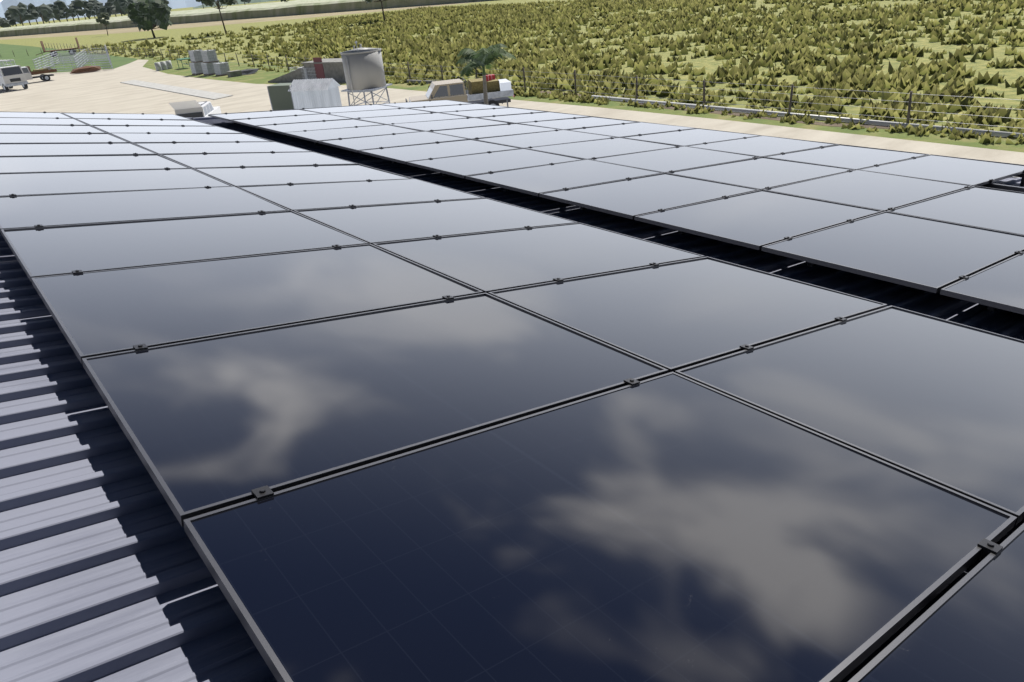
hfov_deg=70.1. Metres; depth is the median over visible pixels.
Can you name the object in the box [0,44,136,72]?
mown lawn
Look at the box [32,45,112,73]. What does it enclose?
cattle yard panels
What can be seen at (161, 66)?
yard junk
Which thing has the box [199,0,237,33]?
tall gum tree
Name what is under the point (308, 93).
iron garden shed
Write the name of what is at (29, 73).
old tray ute
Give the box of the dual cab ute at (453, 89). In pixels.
[405,74,513,106]
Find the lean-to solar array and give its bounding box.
[208,100,1023,314]
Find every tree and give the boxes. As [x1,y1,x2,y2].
[96,13,109,35]
[125,0,172,37]
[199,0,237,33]
[366,0,385,19]
[456,43,516,103]
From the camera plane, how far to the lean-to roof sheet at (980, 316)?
5.53 m
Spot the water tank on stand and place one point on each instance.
(363, 70)
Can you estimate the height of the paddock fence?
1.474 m
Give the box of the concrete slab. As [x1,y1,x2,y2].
[120,80,232,99]
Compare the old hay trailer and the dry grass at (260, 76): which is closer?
the dry grass at (260, 76)
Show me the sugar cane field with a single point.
(283, 8)
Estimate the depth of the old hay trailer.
138.15 m
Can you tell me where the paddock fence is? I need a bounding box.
[0,43,1023,127]
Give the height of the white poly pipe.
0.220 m
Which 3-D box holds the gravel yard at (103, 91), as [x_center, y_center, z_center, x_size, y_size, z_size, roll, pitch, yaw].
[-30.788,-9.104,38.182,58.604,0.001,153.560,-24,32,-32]
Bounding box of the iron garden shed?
[267,78,341,109]
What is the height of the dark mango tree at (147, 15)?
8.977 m
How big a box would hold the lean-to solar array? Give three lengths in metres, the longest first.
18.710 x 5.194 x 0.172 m
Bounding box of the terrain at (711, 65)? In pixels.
[0,0,1023,131]
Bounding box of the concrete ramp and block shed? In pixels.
[268,57,345,82]
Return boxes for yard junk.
[154,57,258,76]
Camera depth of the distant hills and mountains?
7708.84 m
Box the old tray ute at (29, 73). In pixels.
[21,66,56,80]
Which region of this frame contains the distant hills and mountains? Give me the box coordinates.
[0,0,279,23]
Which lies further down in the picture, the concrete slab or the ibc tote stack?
the concrete slab
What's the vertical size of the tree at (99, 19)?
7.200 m
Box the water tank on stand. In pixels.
[340,41,391,105]
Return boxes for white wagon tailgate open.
[169,100,221,117]
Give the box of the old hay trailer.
[37,37,79,56]
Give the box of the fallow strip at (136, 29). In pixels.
[0,1,484,39]
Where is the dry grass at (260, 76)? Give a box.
[138,56,1023,151]
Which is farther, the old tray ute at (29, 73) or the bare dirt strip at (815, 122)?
the old tray ute at (29, 73)
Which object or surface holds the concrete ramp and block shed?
on the dry grass at (260, 76)
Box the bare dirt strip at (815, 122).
[540,91,894,128]
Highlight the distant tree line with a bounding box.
[0,0,250,27]
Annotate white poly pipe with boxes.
[407,80,1023,137]
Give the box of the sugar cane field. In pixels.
[0,0,495,36]
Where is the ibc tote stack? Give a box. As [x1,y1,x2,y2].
[188,50,229,75]
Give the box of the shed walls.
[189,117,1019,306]
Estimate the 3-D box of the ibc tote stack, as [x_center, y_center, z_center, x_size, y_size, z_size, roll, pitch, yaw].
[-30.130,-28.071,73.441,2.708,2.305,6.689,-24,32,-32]
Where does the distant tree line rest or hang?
on the terrain at (711, 65)
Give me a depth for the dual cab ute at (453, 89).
37.21 m
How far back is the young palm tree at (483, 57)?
34.00 m
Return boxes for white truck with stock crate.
[0,59,28,91]
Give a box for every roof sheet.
[0,233,1023,681]
[200,119,1023,340]
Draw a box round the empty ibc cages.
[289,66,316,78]
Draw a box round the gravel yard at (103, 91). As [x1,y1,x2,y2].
[0,60,1023,164]
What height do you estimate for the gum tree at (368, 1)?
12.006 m
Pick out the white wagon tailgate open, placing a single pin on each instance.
(191, 109)
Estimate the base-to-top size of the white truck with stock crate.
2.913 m

